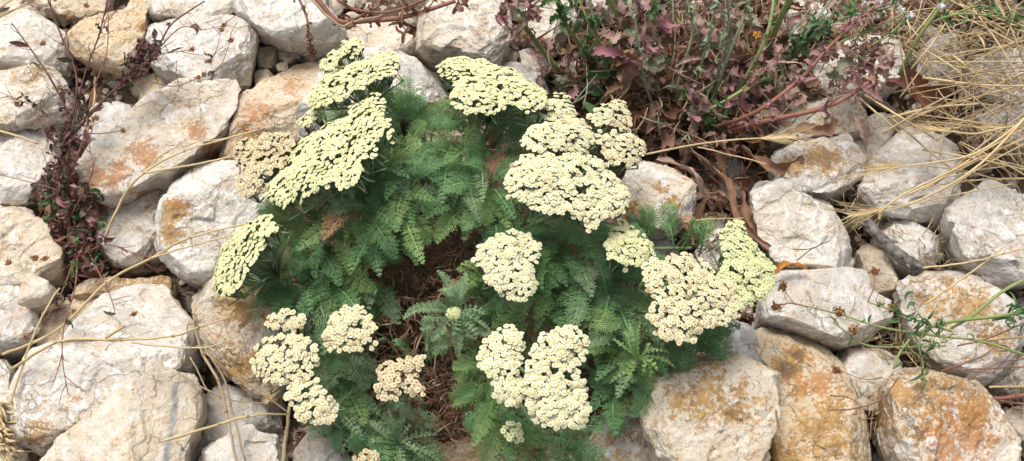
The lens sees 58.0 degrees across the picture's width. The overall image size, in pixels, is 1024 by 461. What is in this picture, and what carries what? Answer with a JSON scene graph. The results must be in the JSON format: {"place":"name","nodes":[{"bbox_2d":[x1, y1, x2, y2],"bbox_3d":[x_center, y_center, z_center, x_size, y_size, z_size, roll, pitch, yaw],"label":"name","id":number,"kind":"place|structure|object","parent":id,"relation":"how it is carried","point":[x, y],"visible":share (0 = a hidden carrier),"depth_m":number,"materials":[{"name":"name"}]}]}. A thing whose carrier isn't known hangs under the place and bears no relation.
{"place":"outdoors","nodes":[
{"label":"outdoors","id":0,"kind":"place"},
{"bbox_2d":[9,0,1023,460],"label":"ground","id":1,"kind":"structure","parent":0,"point":[672,154],"depth_m":0.79,"materials":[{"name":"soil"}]},
{"bbox_2d":[0,359,16,424],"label":"limestone rock","id":2,"kind":"object","parent":1,"relation":"on","point":[7,374],"visible":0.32,"depth_m":0.67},
{"bbox_2d":[0,401,34,460],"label":"straw bundle","id":3,"kind":"object","parent":2,"relation":"on","point":[4,431],"visible":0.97,"depth_m":0.63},
{"bbox_2d":[0,437,31,460],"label":"limestone rock","id":4,"kind":"object","parent":1,"relation":"on","point":[25,456],"visible":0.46,"depth_m":0.67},
{"bbox_2d":[0,285,46,362],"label":"limestone rock","id":5,"kind":"object","parent":1,"relation":"on","point":[16,319],"visible":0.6,"depth_m":0.69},
{"bbox_2d":[0,127,66,213],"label":"limestone rock","id":6,"kind":"object","parent":1,"relation":"on","point":[19,157],"visible":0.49,"depth_m":0.76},
{"bbox_2d":[0,205,70,293],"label":"limestone rock","id":7,"kind":"object","parent":1,"relation":"on","point":[25,233],"visible":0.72,"depth_m":0.71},
{"bbox_2d":[0,4,76,84],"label":"limestone rock","id":8,"kind":"object","parent":1,"relation":"on","point":[31,24],"visible":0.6,"depth_m":0.82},
{"bbox_2d":[0,64,80,137],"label":"limestone rock","id":9,"kind":"object","parent":1,"relation":"on","point":[32,80],"visible":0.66,"depth_m":0.77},
{"bbox_2d":[36,294,94,346],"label":"limestone rock","id":10,"kind":"object","parent":1,"relation":"on","point":[57,322],"visible":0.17,"depth_m":0.70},
{"bbox_2d":[18,272,63,312],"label":"limestone rock","id":11,"kind":"object","parent":10,"relation":"on","point":[35,291],"visible":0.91,"depth_m":0.68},
{"bbox_2d":[39,0,114,25],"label":"limestone rock","id":12,"kind":"object","parent":1,"relation":"on","point":[78,10],"visible":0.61,"depth_m":0.85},
{"bbox_2d":[72,100,131,149],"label":"limestone rock","id":13,"kind":"object","parent":1,"relation":"on","point":[112,113],"visible":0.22,"depth_m":0.80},
{"bbox_2d":[5,283,202,456],"bbox_3d":[-0.299,0.106,0.679,0.145,0.088,0.097,-37,69,-17],"label":"limestone rock","id":14,"kind":"object","parent":1,"relation":"on","point":[99,373],"visible":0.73,"depth_m":0.64,"materials":[{"name":"stone"}]},
{"bbox_2d":[10,288,60,403],"bbox_3d":[-0.329,0.079,0.636,0.004,0.022,0.081,16,64,8],"label":"dry stalk","id":15,"kind":"object","parent":14,"relation":"on","point":[25,356],"visible":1,"depth_m":0.63,"materials":[{"name":"plant"}]},
{"bbox_2d":[2,223,247,355],"bbox_3d":[-0.273,0.041,0.649,0.194,0.053,0.016,-23,65,-11],"label":"dry stalk","id":16,"kind":"object","parent":14,"relation":"on","point":[159,254],"visible":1,"depth_m":0.64,"materials":[{"name":"plant"}]},
{"bbox_2d":[10,307,259,369],"bbox_3d":[-0.257,0.081,0.625,0.174,0.029,0.026,-10,63,-5],"label":"dry stalk","id":17,"kind":"object","parent":14,"relation":"on","point":[90,339],"visible":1,"depth_m":0.62,"materials":[{"name":"plant"}]},
{"bbox_2d":[67,0,150,80],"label":"limestone rock","id":18,"kind":"object","parent":1,"relation":"on","point":[129,23],"visible":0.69,"depth_m":0.81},
{"bbox_2d":[0,0,238,402],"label":"dark wiry weed","id":19,"kind":"object","parent":1,"relation":"on","point":[71,199],"visible":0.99,"depth_m":0.72,"materials":[{"name":"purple plant"}]},
{"bbox_2d":[39,370,207,460],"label":"limestone rock","id":20,"kind":"object","parent":1,"relation":"on","point":[139,419],"visible":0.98,"depth_m":0.62,"materials":[{"name":"stone"}]},
{"bbox_2d":[72,275,178,299],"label":"limestone rock","id":21,"kind":"object","parent":1,"relation":"on","point":[87,288],"visible":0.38,"depth_m":0.72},
{"bbox_2d":[95,190,167,275],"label":"limestone rock","id":22,"kind":"object","parent":1,"relation":"on","point":[132,224],"visible":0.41,"depth_m":0.73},
{"bbox_2d":[130,72,171,100],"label":"limestone rock","id":23,"kind":"object","parent":1,"relation":"on","point":[140,90],"visible":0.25,"depth_m":0.83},
{"bbox_2d":[74,78,240,208],"bbox_3d":[-0.280,-0.069,0.765,0.149,0.071,0.082,-40,70,-18],"label":"limestone rock","id":24,"kind":"object","parent":1,"relation":"on","point":[156,123],"visible":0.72,"depth_m":0.73,"materials":[{"name":"stone"}]},
{"bbox_2d":[104,129,270,236],"bbox_3d":[-0.247,-0.039,0.690,0.136,0.032,0.035,-21,65,-10],"label":"dry stalk","id":25,"kind":"object","parent":24,"relation":"on","point":[150,167],"visible":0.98,"depth_m":0.68,"materials":[{"name":"plant"}]},
{"bbox_2d":[178,291,195,313],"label":"rubble stone","id":26,"kind":"object","parent":1,"relation":"on","point":[186,302],"visible":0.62,"depth_m":0.74,"materials":[{"name":"stone"}]},
{"bbox_2d":[144,0,235,22],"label":"limestone rock","id":27,"kind":"object","parent":1,"relation":"on","point":[159,10],"visible":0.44,"depth_m":0.83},
{"bbox_2d":[143,12,258,93],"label":"limestone rock","id":28,"kind":"object","parent":1,"relation":"on","point":[240,64],"visible":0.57,"depth_m":0.79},
{"bbox_2d":[154,160,273,288],"bbox_3d":[-0.232,-0.004,0.734,0.093,0.081,0.114,0,63,0],"label":"limestone rock","id":29,"kind":"object","parent":1,"relation":"on","point":[200,199],"visible":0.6,"depth_m":0.70,"materials":[{"name":"stone"}]},
{"bbox_2d":[199,384,286,457],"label":"limestone rock","id":30,"kind":"object","parent":1,"relation":"on","point":[270,424],"visible":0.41,"depth_m":0.68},
{"bbox_2d":[198,424,288,460],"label":"limestone rock","id":31,"kind":"object","parent":1,"relation":"on","point":[257,445],"visible":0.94,"depth_m":0.64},
{"bbox_2d":[164,413,287,441],"bbox_3d":[-0.188,0.128,0.611,0.077,0.022,0.006,-16,64,-8],"label":"dry stalk","id":32,"kind":"object","parent":31,"relation":"on","point":[204,428],"visible":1,"depth_m":0.61,"materials":[{"name":"plant"}]},
{"bbox_2d":[178,320,286,460],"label":"dry stalk","id":33,"kind":"object","parent":31,"relation":"on","point":[207,353],"visible":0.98,"depth_m":0.64,"materials":[{"name":"plant"}]},
{"bbox_2d":[191,274,318,405],"bbox_3d":[-0.191,0.085,0.706,0.090,0.090,0.112,-15,64,-7],"label":"limestone rock","id":34,"kind":"object","parent":1,"relation":"on","point":[235,354],"visible":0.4,"depth_m":0.68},
{"bbox_2d":[254,68,273,85],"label":"stone","id":35,"kind":"object","parent":1,"relation":"on","point":[260,75],"visible":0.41,"depth_m":0.81,"materials":[{"name":"stone"}]},
{"bbox_2d":[256,46,279,75],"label":"stone","id":36,"kind":"object","parent":1,"relation":"on","point":[267,57],"visible":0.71,"depth_m":0.83,"materials":[{"name":"stone"}]},
{"bbox_2d":[218,61,324,166],"bbox_3d":[-0.202,-0.094,0.798,0.077,0.080,0.125,15,64,7],"label":"limestone rock","id":37,"kind":"object","parent":1,"relation":"on","point":[268,104],"visible":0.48,"depth_m":0.76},
{"bbox_2d":[229,0,346,63],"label":"limestone rock","id":38,"kind":"object","parent":1,"relation":"on","point":[279,24],"visible":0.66,"depth_m":0.79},
{"bbox_2d":[278,49,298,67],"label":"stone","id":39,"kind":"object","parent":1,"relation":"on","point":[286,57],"visible":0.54,"depth_m":0.82,"materials":[{"name":"stone"}]},
{"bbox_2d":[293,430,348,460],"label":"limestone rock","id":40,"kind":"object","parent":1,"relation":"on","point":[318,449],"visible":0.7,"depth_m":0.65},
{"bbox_2d":[281,403,290,460],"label":"dry stalk","id":41,"kind":"object","parent":40,"relation":"on","point":[285,439],"visible":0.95,"depth_m":0.63,"materials":[{"name":"plant"}]},
{"bbox_2d":[294,46,448,153],"bbox_3d":[-0.121,-0.109,0.793,0.138,0.097,0.095,-22,65,-11],"label":"limestone rock","id":42,"kind":"object","parent":1,"relation":"on","point":[421,75],"visible":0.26,"depth_m":0.78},
{"bbox_2d":[293,0,316,61],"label":"dry flower spike","id":43,"kind":"object","parent":42,"relation":"on","point":[310,48],"visible":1,"depth_m":0.75,"materials":[{"name":"brown plant"}]},
{"bbox_2d":[315,0,469,43],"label":"dry reddish twig","id":44,"kind":"object","parent":42,"relation":"on","point":[400,17],"visible":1,"depth_m":0.75,"materials":[{"name":"brown plant"}]},
{"bbox_2d":[311,0,380,27],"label":"dry stalk","id":45,"kind":"object","parent":44,"relation":"on","point":[333,20],"visible":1,"depth_m":0.74,"materials":[{"name":"plant"}]},
{"bbox_2d":[345,21,416,56],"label":"limestone rock","id":46,"kind":"object","parent":1,"relation":"on","point":[383,34],"visible":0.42,"depth_m":0.82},
{"bbox_2d":[410,104,492,158],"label":"limestone rock","id":47,"kind":"object","parent":1,"relation":"on","point":[428,137],"visible":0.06,"depth_m":0.78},
{"bbox_2d":[415,0,511,82],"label":"limestone rock","id":48,"kind":"object","parent":1,"relation":"on","point":[476,31],"visible":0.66,"depth_m":0.79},
{"bbox_2d":[211,37,776,460],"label":"yarrow plant","id":49,"kind":"object","parent":1,"relation":"on","point":[347,146],"visible":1,"depth_m":0.63,"materials":[{"name":"green plant"}]},
{"bbox_2d":[430,436,575,460],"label":"limestone rock","id":50,"kind":"object","parent":1,"relation":"on","point":[455,452],"visible":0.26,"depth_m":0.65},
{"bbox_2d":[498,61,549,105],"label":"limestone rock","id":51,"kind":"object","parent":1,"relation":"on","point":[527,72],"visible":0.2,"depth_m":0.81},
{"bbox_2d":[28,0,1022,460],"bbox_3d":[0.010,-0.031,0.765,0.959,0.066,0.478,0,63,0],"label":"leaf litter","id":52,"kind":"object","parent":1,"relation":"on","point":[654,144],"visible":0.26,"depth_m":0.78,"materials":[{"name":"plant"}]},
{"bbox_2d":[518,48,549,81],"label":"limestone rock","id":53,"kind":"object","parent":1,"relation":"on","point":[527,59],"visible":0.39,"depth_m":0.83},
{"bbox_2d":[519,0,576,51],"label":"limestone rock","id":54,"kind":"object","parent":1,"relation":"on","point":[543,26],"visible":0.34,"depth_m":0.82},
{"bbox_2d":[495,0,629,107],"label":"thistle weed","id":55,"kind":"object","parent":1,"relation":"on","point":[568,80],"visible":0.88,"depth_m":0.76,"materials":[{"name":"brown plant"}]},
{"bbox_2d":[582,406,650,460],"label":"limestone rock","id":56,"kind":"object","parent":1,"relation":"on","point":[630,443],"visible":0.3,"depth_m":0.65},
{"bbox_2d":[578,0,704,144],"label":"thistle weed","id":57,"kind":"object","parent":1,"relation":"on","point":[620,12],"visible":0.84,"depth_m":0.74,"materials":[{"name":"brown plant"}]},
{"bbox_2d":[613,69,646,95],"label":"dead leaf","id":58,"kind":"object","parent":57,"relation":"on","point":[628,81],"visible":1,"depth_m":0.74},
{"bbox_2d":[617,161,696,247],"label":"limestone rock","id":59,"kind":"object","parent":1,"relation":"on","point":[648,184],"visible":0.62,"depth_m":0.71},
{"bbox_2d":[655,156,705,196],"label":"dead leaf","id":60,"kind":"object","parent":59,"relation":"on","point":[699,179],"visible":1,"depth_m":0.72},
{"bbox_2d":[646,116,832,154],"bbox_3d":[0.173,-0.072,0.702,0.141,0.020,0.029,0,63,0],"label":"bearded straw","id":61,"kind":"object","parent":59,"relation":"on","point":[777,137],"visible":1,"depth_m":0.70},
{"bbox_2d":[649,239,680,270],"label":"limestone rock","id":62,"kind":"object","parent":1,"relation":"on","point":[661,243],"visible":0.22,"depth_m":0.74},
{"bbox_2d":[623,0,784,155],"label":"silvery weed","id":63,"kind":"object","parent":1,"relation":"on","point":[715,68],"visible":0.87,"depth_m":0.75,"materials":[{"name":"green plant"}]},
{"bbox_2d":[639,350,780,460],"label":"limestone rock","id":64,"kind":"object","parent":1,"relation":"on","point":[713,409],"visible":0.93,"depth_m":0.61,"materials":[{"name":"stone"}]},
{"bbox_2d":[693,226,741,281],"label":"limestone rock","id":65,"kind":"object","parent":1,"relation":"on","point":[707,256],"visible":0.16,"depth_m":0.73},
{"bbox_2d":[689,149,771,248],"bbox_3d":[0.169,-0.027,0.714,0.014,0.019,0.098,-26,66,-13],"label":"dead leaf","id":66,"kind":"object","parent":65,"relation":"on","point":[731,193],"visible":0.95,"depth_m":0.71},
{"bbox_2d":[530,0,908,163],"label":"dry weed stems","id":67,"kind":"object","parent":1,"relation":"on","point":[577,100],"visible":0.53,"depth_m":0.77,"materials":[{"name":"plant"}]},
{"bbox_2d":[700,155,746,184],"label":"limestone rock","id":68,"kind":"object","parent":1,"relation":"on","point":[735,167],"visible":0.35,"depth_m":0.78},
{"bbox_2d":[713,320,766,365],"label":"limestone rock","id":69,"kind":"object","parent":1,"relation":"on","point":[745,337],"visible":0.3,"depth_m":0.67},
{"bbox_2d":[665,0,897,172],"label":"trailing red weed","id":70,"kind":"object","parent":1,"relation":"on","point":[787,94],"visible":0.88,"depth_m":0.73,"materials":[{"name":"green plant"}]},
{"bbox_2d":[745,176,853,273],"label":"limestone rock","id":71,"kind":"object","parent":1,"relation":"on","point":[787,216],"visible":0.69,"depth_m":0.71,"materials":[{"name":"stone"}]},
{"bbox_2d":[740,189,757,235],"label":"dead leaf","id":72,"kind":"object","parent":71,"relation":"on","point":[745,210],"visible":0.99,"depth_m":0.73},
{"bbox_2d":[811,117,1023,237],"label":"bearded straw","id":73,"kind":"object","parent":71,"relation":"on","point":[871,211],"visible":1,"depth_m":0.67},
{"bbox_2d":[878,138,1023,219],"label":"dry stalk","id":74,"kind":"object","parent":73,"relation":"on","point":[898,197],"visible":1,"depth_m":0.67,"materials":[{"name":"plant"}]},
{"bbox_2d":[768,0,832,54],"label":"limestone rock","id":75,"kind":"object","parent":1,"relation":"on","point":[787,36],"visible":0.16,"depth_m":0.83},
{"bbox_2d":[754,326,871,460],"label":"limestone rock","id":76,"kind":"object","parent":1,"relation":"on","point":[812,428],"visible":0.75,"depth_m":0.64,"materials":[{"name":"stone"}]},
{"bbox_2d":[827,370,899,410],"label":"wiry twig","id":77,"kind":"object","parent":76,"relation":"on","point":[881,398],"visible":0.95,"depth_m":0.62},
{"bbox_2d":[726,0,899,76],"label":"pale stalked weed","id":78,"kind":"object","parent":1,"relation":"on","point":[802,43],"visible":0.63,"depth_m":0.77,"materials":[{"name":"green plant"}]},
{"bbox_2d":[758,93,869,156],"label":"limestone rock","id":79,"kind":"object","parent":1,"relation":"on","point":[845,113],"visible":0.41,"depth_m":0.77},
{"bbox_2d":[768,133,865,205],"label":"limestone rock","id":80,"kind":"object","parent":1,"relation":"on","point":[818,172],"visible":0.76,"depth_m":0.74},
{"bbox_2d":[741,145,804,174],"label":"dead leaf","id":81,"kind":"object","parent":80,"relation":"on","point":[778,168],"visible":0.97,"depth_m":0.73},
{"bbox_2d":[779,116,837,136],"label":"dead leaf","id":82,"kind":"object","parent":80,"relation":"on","point":[827,129],"visible":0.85,"depth_m":0.72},
{"bbox_2d":[853,116,871,151],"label":"dead leaf","id":83,"kind":"object","parent":80,"relation":"on","point":[865,132],"visible":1,"depth_m":0.72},
{"bbox_2d":[751,266,892,352],"bbox_3d":[0.238,0.064,0.714,0.109,0.085,0.062,0,63,0],"label":"limestone rock","id":84,"kind":"object","parent":1,"relation":"on","point":[848,290],"visible":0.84,"depth_m":0.68,"materials":[{"name":"stone"}]},
{"bbox_2d":[772,260,807,273],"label":"dead leaf","id":85,"kind":"object","parent":84,"relation":"on","point":[781,265],"visible":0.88,"depth_m":0.68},
{"bbox_2d":[809,34,905,108],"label":"limestone rock","id":86,"kind":"object","parent":1,"relation":"on","point":[851,87],"visible":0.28,"depth_m":0.80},
{"bbox_2d":[835,344,902,416],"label":"limestone rock","id":87,"kind":"object","parent":1,"relation":"on","point":[859,362],"visible":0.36,"depth_m":0.68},
{"bbox_2d":[853,243,898,298],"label":"limestone rock","id":88,"kind":"object","parent":1,"relation":"on","point":[866,257],"visible":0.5,"depth_m":0.73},
{"bbox_2d":[858,215,926,275],"bbox_3d":[0.281,0.011,0.686,0.017,0.019,0.061,-33,68,-16],"label":"grey twig","id":89,"kind":"object","parent":88,"relation":"on","point":[913,266],"visible":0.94,"depth_m":0.68,"materials":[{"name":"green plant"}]},
{"bbox_2d":[854,112,900,161],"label":"limestone rock","id":90,"kind":"object","parent":1,"relation":"on","point":[877,139],"visible":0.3,"depth_m":0.79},
{"bbox_2d":[870,219,942,279],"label":"limestone rock","id":91,"kind":"object","parent":1,"relation":"on","point":[911,245],"visible":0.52,"depth_m":0.73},
{"bbox_2d":[851,127,962,229],"bbox_3d":[0.329,-0.036,0.772,0.079,0.083,0.103,25,66,12],"label":"limestone rock","id":92,"kind":"object","parent":1,"relation":"on","point":[882,190],"visible":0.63,"depth_m":0.74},
{"bbox_2d":[829,121,1023,186],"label":"bearded straw","id":93,"kind":"object","parent":92,"relation":"on","point":[890,166],"visible":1,"depth_m":0.69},
{"bbox_2d":[883,102,1023,139],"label":"bearded straw","id":94,"kind":"object","parent":92,"relation":"on","point":[927,128],"visible":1,"depth_m":0.71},
{"bbox_2d":[813,0,1023,75],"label":"wiry green weed","id":95,"kind":"object","parent":1,"relation":"on","point":[945,16],"visible":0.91,"depth_m":0.74,"materials":[{"name":"green plant"}]},
{"bbox_2d":[911,33,965,88],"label":"limestone rock","id":96,"kind":"object","parent":1,"relation":"on","point":[918,64],"visible":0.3,"depth_m":0.82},
{"bbox_2d":[871,366,1021,460],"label":"limestone rock","id":97,"kind":"object","parent":1,"relation":"on","point":[945,417],"visible":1,"depth_m":0.62,"materials":[{"name":"stone"}]},
{"bbox_2d":[940,323,1023,405],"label":"reddish stem","id":98,"kind":"object","parent":97,"relation":"on","point":[1002,399],"visible":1,"depth_m":0.63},
{"bbox_2d":[889,270,1023,385],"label":"limestone rock","id":99,"kind":"object","parent":1,"relation":"on","point":[968,295],"visible":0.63,"depth_m":0.68,"materials":[{"name":"stone"}]},
{"bbox_2d":[771,266,1023,390],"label":"green wiry weed","id":100,"kind":"object","parent":99,"relation":"on","point":[853,329],"visible":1,"depth_m":0.62,"materials":[{"name":"green plant"}]},
{"bbox_2d":[925,247,1003,304],"bbox_3d":[0.318,0.032,0.648,0.071,0.011,0.002,-31,67,-15],"label":"dry stalk","id":101,"kind":"object","parent":99,"relation":"on","point":[951,286],"visible":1,"depth_m":0.65,"materials":[{"name":"plant"}]},
{"bbox_2d":[922,248,1023,268],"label":"dry stalk","id":102,"kind":"object","parent":99,"relation":"on","point":[1002,253],"visible":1,"depth_m":0.65,"materials":[{"name":"plant"}]},
{"bbox_2d":[933,180,1023,292],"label":"limestone rock","id":103,"kind":"object","parent":1,"relation":"on","point":[982,224],"visible":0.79,"depth_m":0.70,"materials":[{"name":"stone"}]},
{"bbox_2d":[958,48,1023,111],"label":"limestone rock","id":104,"kind":"object","parent":1,"relation":"on","point":[986,76],"visible":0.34,"depth_m":0.81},
{"bbox_2d":[968,102,1023,157],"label":"limestone rock","id":105,"kind":"object","parent":1,"relation":"on","point":[1001,115],"visible":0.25,"depth_m":0.79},
{"bbox_2d":[984,355,1023,404],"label":"limestone rock","id":106,"kind":"object","parent":1,"relation":"on","point":[1019,372],"visible":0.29,"depth_m":0.69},
{"bbox_2d":[1004,405,1023,458],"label":"limestone rock","id":107,"kind":"object","parent":1,"relation":"on","point":[1015,418],"visible":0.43,"depth_m":0.68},
{"bbox_2d":[783,0,1023,440],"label":"dry grass","id":108,"kind":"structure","parent":0,"point":[974,112],"depth_m":0.77,"materials":[{"name":"plant"}]},
{"bbox_2d":[864,94,934,138],"bbox_3d":[0.300,-0.089,0.720,0.012,0.018,0.063,-41,70,-18],"label":"straw","id":109,"kind":"object","parent":108,"relation":"on","point":[886,108],"visible":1,"depth_m":0.71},
{"bbox_2d":[885,69,956,112],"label":"dead leaf","id":110,"kind":"object","parent":108,"relation":"on","point":[902,83],"visible":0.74,"depth_m":0.78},
{"bbox_2d":[882,85,971,133],"bbox_3d":[0.325,-0.096,0.713,0.090,0.017,0.004,-26,66,-13],"label":"straw","id":111,"kind":"object","parent":108,"relation":"on","point":[910,116],"visible":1,"depth_m":0.71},
{"bbox_2d":[887,114,978,189],"bbox_3d":[0.326,-0.061,0.721,0.013,0.017,0.092,-34,68,-16],"label":"straw","id":112,"kind":"object","parent":108,"relation":"on","point":[921,144],"visible":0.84,"depth_m":0.71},
{"bbox_2d":[888,103,979,118],"bbox_3d":[0.330,-0.093,0.716,0.073,0.018,0.007,-6,63,-3],"label":"straw","id":113,"kind":"object","parent":108,"relation":"on","point":[901,114],"visible":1,"depth_m":0.71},
{"bbox_2d":[882,183,1011,211],"bbox_3d":[0.322,-0.024,0.682,0.103,0.017,0.005,-10,63,-5],"label":"straw","id":114,"kind":"object","parent":108,"relation":"on","point":[952,195],"visible":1,"depth_m":0.68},
{"bbox_2d":[904,43,1007,125],"bbox_3d":[0.343,-0.115,0.720,0.010,0.017,0.105,-32,67,-15],"label":"straw","id":115,"kind":"object","parent":108,"relation":"on","point":[992,113],"visible":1,"depth_m":0.71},
{"bbox_2d":[922,77,1023,86],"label":"straw","id":116,"kind":"object","parent":108,"relation":"on","point":[942,80],"visible":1,"depth_m":0.72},
{"bbox_2d":[934,113,1023,184],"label":"straw","id":117,"kind":"object","parent":108,"relation":"on","point":[984,142],"visible":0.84,"depth_m":0.71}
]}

